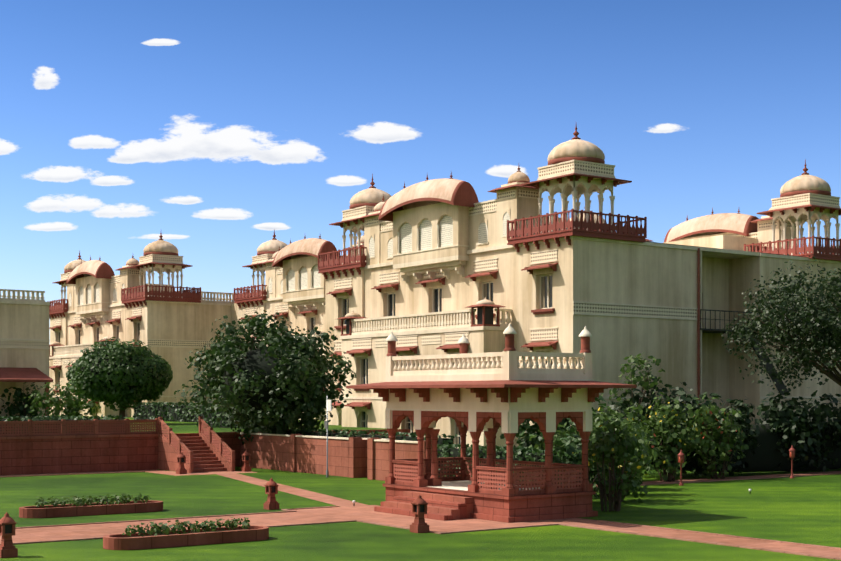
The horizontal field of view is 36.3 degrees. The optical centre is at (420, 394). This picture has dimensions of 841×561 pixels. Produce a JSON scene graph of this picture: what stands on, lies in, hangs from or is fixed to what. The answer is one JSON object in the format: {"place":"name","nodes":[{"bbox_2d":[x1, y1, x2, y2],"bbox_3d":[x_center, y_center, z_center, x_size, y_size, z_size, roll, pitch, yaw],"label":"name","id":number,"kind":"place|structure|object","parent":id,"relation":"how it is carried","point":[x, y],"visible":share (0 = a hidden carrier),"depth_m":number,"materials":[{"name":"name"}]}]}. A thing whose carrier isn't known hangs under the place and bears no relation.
{"place":"outdoors","nodes":[
{"label":"outdoors","id":0,"kind":"place"},
{"bbox_2d":[50,415,386,433],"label":"terrace lawn","id":1,"kind":"structure","parent":0,"point":[184,427],"depth_m":74.18,"materials":[{"name":"green plant"}]},
{"bbox_2d":[0,382,43,419],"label":"shrub","id":2,"kind":"object","parent":1,"relation":"on","point":[19,407],"visible":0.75,"depth_m":91.76,"materials":[{"name":"green plant"}]},
{"bbox_2d":[24,382,100,419],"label":"shrub","id":3,"kind":"object","parent":1,"relation":"on","point":[71,404],"visible":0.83,"depth_m":88.64,"materials":[{"name":"green plant"}]},
{"bbox_2d":[0,414,127,433],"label":"terrace hedge","id":4,"kind":"object","parent":1,"relation":"on","point":[46,418],"visible":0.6,"depth_m":62.47,"materials":[{"name":"green plant"}]},
{"bbox_2d":[66,336,172,418],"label":"clipped round tree","id":5,"kind":"object","parent":1,"relation":"on","point":[88,387],"depth_m":82.52,"materials":[{"name":"green plant"}]},
{"bbox_2d":[132,401,220,421],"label":"hedge","id":6,"kind":"object","parent":1,"relation":"on","point":[173,411],"visible":0.44,"depth_m":94.19,"materials":[{"name":"green plant"}]},
{"bbox_2d":[196,406,276,429],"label":"terrace hedge","id":7,"kind":"object","parent":1,"relation":"on","point":[209,419],"visible":0.19,"depth_m":76.43,"materials":[{"name":"green"}]},
{"bbox_2d":[0,467,840,560],"bbox_3d":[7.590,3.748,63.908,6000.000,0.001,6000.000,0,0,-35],"label":"lawn","id":8,"kind":"structure","parent":0,"point":[804,509],"depth_m":37.54,"materials":[{"name":"green plant"}]},
{"bbox_2d":[0,512,17,557],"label":"garden lantern","id":9,"kind":"object","parent":8,"relation":"on","point":[8,549],"visible":1,"depth_m":29.50,"materials":[{"name":"red stone"}]},
{"bbox_2d":[19,500,162,517],"bbox_3d":[-10.280,3.603,40.347,4.620,0.290,1.120,0,0,-35],"label":"raised planter","id":10,"kind":"object","parent":8,"relation":"on","point":[51,511],"visible":0.96,"depth_m":39.84,"materials":[{"name":"red stone"}]},
{"bbox_2d":[35,493,249,536],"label":"planter plants","id":11,"kind":"object","parent":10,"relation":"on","point":[156,529],"visible":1,"depth_m":32.86,"materials":[{"name":"green plant"}]},
{"bbox_2d":[0,289,238,419],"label":"palace link blocks","id":12,"kind":"structure","parent":8,"relation":"on","point":[24,340],"depth_m":94.14,"materials":[{"name":"beige paint"}]},
{"bbox_2d":[47,233,236,416],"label":"palace wing","id":13,"kind":"structure","parent":8,"relation":"on","point":[170,325],"depth_m":111.16,"materials":[{"name":"beige paint"}]},
{"bbox_2d":[103,525,268,549],"bbox_3d":[-5.837,3.603,32.343,4.420,0.290,1.120,0,0,-35],"label":"raised planter","id":14,"kind":"object","parent":8,"relation":"on","point":[135,541],"visible":0.96,"depth_m":31.82,"materials":[{"name":"red stone"}]},
{"bbox_2d":[0,416,409,474],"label":"terrace retaining wall","id":15,"kind":"structure","parent":8,"relation":"on","point":[208,449],"depth_m":62.34,"materials":[{"name":"red stone"}]},
{"bbox_2d":[174,309,356,443],"bbox_3d":[-7.640,-0.232,65.486,8.881,8.060,9.689,0,0,-35],"label":"shade tree","id":16,"kind":"object","parent":8,"relation":"on","point":[308,407],"depth_m":63.59,"materials":[{"name":"green plant"}]},
{"bbox_2d":[264,477,278,509],"bbox_3d":[-4.857,3.223,41.859,0.380,1.050,0.380,0,0,-35],"label":"garden lantern","id":17,"kind":"object","parent":8,"relation":"on","point":[271,491],"visible":1,"depth_m":41.77,"materials":[{"name":"red stone"}]},
{"bbox_2d":[234,230,363,420],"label":"palace wing","id":18,"kind":"structure","parent":8,"relation":"on","point":[293,291],"depth_m":102.93,"materials":[{"name":"beige paint"}]},
{"bbox_2d":[324,395,331,476],"bbox_3d":[-4.162,1.898,57.834,0.120,3.700,0.570,0,0,-35],"label":"garden lamp pole","id":19,"kind":"object","parent":8,"relation":"on","point":[328,405],"visible":1,"depth_m":57.86,"materials":[{"name":"grey metal"}]},
{"bbox_2d":[240,432,431,480],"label":"pink garden wall","id":20,"kind":"structure","parent":8,"relation":"on","point":[356,457],"depth_m":59.66,"materials":[{"name":"red stone"}]},
{"bbox_2d":[264,426,457,443],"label":"hedge behind garden wall","id":21,"kind":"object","parent":8,"relation":"on","point":[364,434],"visible":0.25,"depth_m":59.05,"materials":[{"name":"green plant"}]},
{"bbox_2d":[410,494,428,532],"bbox_3d":[-0.026,3.223,34.865,0.380,1.050,0.380,0,0,-35],"label":"garden lantern","id":22,"kind":"object","parent":8,"relation":"on","point":[419,511],"visible":1,"depth_m":34.77,"materials":[{"name":"red stone"}]},
{"bbox_2d":[0,470,840,559],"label":"garden paths","id":23,"kind":"structure","parent":8,"relation":"on","point":[359,512],"depth_m":37.20,"materials":[{"name":"stone"}]},
{"bbox_2d":[176,452,186,473],"bbox_3d":[-11.234,3.223,60.380,0.380,1.050,0.380,0,0,-35],"label":"garden lantern","id":24,"kind":"object","parent":23,"relation":"on","point":[181,461],"visible":0.98,"depth_m":60.29,"materials":[{"name":"red stone"}]},
{"bbox_2d":[241,450,251,471],"bbox_3d":[-8.459,3.223,62.345,0.380,1.050,0.380,0,0,-35],"label":"garden lantern","id":25,"kind":"object","parent":23,"relation":"on","point":[246,467],"visible":1,"depth_m":62.25,"materials":[{"name":"red stone"}]},
{"bbox_2d":[346,323,636,522],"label":"garden pavilion","id":26,"kind":"structure","parent":23,"relation":"on","point":[472,394],"depth_m":39.15,"materials":[{"name":"red stone"}]},
{"bbox_2d":[424,443,593,490],"bbox_3d":[3.235,2.915,49.714,1.320,1.861,9.142,0,0,-35],"label":"clipped hedge","id":27,"kind":"object","parent":8,"relation":"on","point":[446,450],"visible":0.31,"depth_m":49.72,"materials":[{"name":"green plant"}]},
{"bbox_2d":[498,395,610,449],"bbox_3d":[5.978,1.735,55.385,7.448,4.406,4.170,0,0,-35],"label":"shrub","id":28,"kind":"object","parent":8,"relation":"on","point":[529,429],"visible":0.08,"depth_m":53.99,"materials":[{"name":"green plant"}]},
{"bbox_2d":[528,420,601,453],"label":"shrub","id":29,"kind":"object","parent":8,"relation":"on","point":[556,436],"visible":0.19,"depth_m":51.60,"materials":[{"name":"green plant"}]},
{"bbox_2d":[542,426,615,485],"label":"bush","id":30,"kind":"object","parent":8,"relation":"on","point":[569,448],"visible":0.35,"depth_m":44.30,"materials":[{"name":"green plant"}]},
{"bbox_2d":[318,125,840,449],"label":"palace wing","id":31,"kind":"structure","parent":8,"relation":"on","point":[445,265],"depth_m":70.80,"materials":[{"name":"beige paint"}]},
{"bbox_2d":[576,408,643,511],"bbox_3d":[6.082,2.097,41.271,2.178,3.323,2.024,0,0,12],"label":"tall bush","id":32,"kind":"object","parent":8,"relation":"on","point":[614,442],"visible":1,"depth_m":41.08,"materials":[{"name":"green plant"}]},
{"bbox_2d":[573,416,657,492],"bbox_3d":[7.340,2.304,47.703,3.044,3.030,2.793,0,0,-35],"label":"shrub","id":33,"kind":"object","parent":8,"relation":"on","point":[600,418],"visible":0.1,"depth_m":47.66,"materials":[{"name":"green plant"}]},
{"bbox_2d":[575,423,664,502],"bbox_3d":[6.984,2.475,44.842,3.440,2.936,2.803,0,0,-35],"label":"shrub","id":34,"kind":"object","parent":8,"relation":"on","point":[640,462],"visible":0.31,"depth_m":44.66,"materials":[{"name":"green plant"}]},
{"bbox_2d":[592,403,657,461],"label":"yellow shrub","id":35,"kind":"object","parent":8,"relation":"on","point":[630,415],"visible":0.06,"depth_m":54.23,"materials":[{"name":"green plant"}]},
{"bbox_2d":[606,412,651,470],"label":"shrub","id":36,"kind":"object","parent":8,"relation":"on","point":[633,425],"visible":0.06,"depth_m":50.38,"materials":[{"name":"green plant"}]},
{"bbox_2d":[601,353,664,418],"bbox_3d":[9.966,0.937,58.578,2.845,5.722,2.834,0,0,-35],"label":"slender tree","id":37,"kind":"object","parent":8,"relation":"on","point":[639,362],"depth_m":58.33,"materials":[{"name":"green plant"}]},
{"bbox_2d":[596,373,704,470],"bbox_3d":[11.178,1.261,59.506,6.929,4.539,4.277,0,0,-11],"label":"shrub","id":38,"kind":"object","parent":8,"relation":"on","point":[625,403],"visible":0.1,"depth_m":58.74,"materials":[{"name":"green plant"}]},
{"bbox_2d":[642,392,706,481],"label":"yellow shrub","id":39,"kind":"object","parent":8,"relation":"on","point":[667,430],"visible":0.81,"depth_m":55.03,"materials":[{"name":"green plant"}]},
{"bbox_2d":[678,450,683,485],"bbox_3d":[10.707,3.008,52.759,0.285,1.480,0.300,0,0,-35],"label":"lamp post","id":40,"kind":"object","parent":8,"relation":"on","point":[680,457],"visible":1,"depth_m":52.71,"materials":[{"name":"metal"}]},
{"bbox_2d":[665,391,761,475],"bbox_3d":[13.133,1.912,58.636,5.771,4.118,3.541,0,0,-35],"label":"shrub","id":41,"kind":"object","parent":8,"relation":"on","point":[743,424],"visible":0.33,"depth_m":58.63,"materials":[{"name":"green plant"}]},
{"bbox_2d":[680,395,749,478],"bbox_3d":[13.114,2.006,57.210,2.780,4.004,3.470,0,0,28],"label":"shrub","id":42,"kind":"object","parent":8,"relation":"on","point":[711,439],"visible":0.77,"depth_m":56.52,"materials":[{"name":"green plant"}]},
{"bbox_2d":[648,424,840,472],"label":"dark hedge","id":43,"kind":"object","parent":8,"relation":"on","point":[767,457],"visible":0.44,"depth_m":60.56,"materials":[{"name":"green plant"}]},
{"bbox_2d":[721,256,840,392],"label":"feathery tree","id":44,"kind":"object","parent":8,"relation":"on","point":[810,322],"visible":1,"depth_m":59.58,"materials":[{"name":"green plant"}]},
{"bbox_2d":[789,446,795,477],"bbox_3d":[16.572,3.008,57.280,0.285,1.480,0.300,0,0,-35],"label":"lamp post","id":45,"kind":"object","parent":8,"relation":"on","point":[792,450],"visible":1,"depth_m":57.22,"materials":[{"name":"metal"}]},
{"bbox_2d":[756,390,840,472],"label":"shrub","id":46,"kind":"object","parent":8,"relation":"on","point":[782,418],"visible":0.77,"depth_m":61.14,"materials":[{"name":"green plant"}]},
{"bbox_2d":[0,0,840,344],"label":"sky","id":47,"kind":"structure","parent":0,"point":[212,127],"materials":[{"name":"blue"}]}
]}

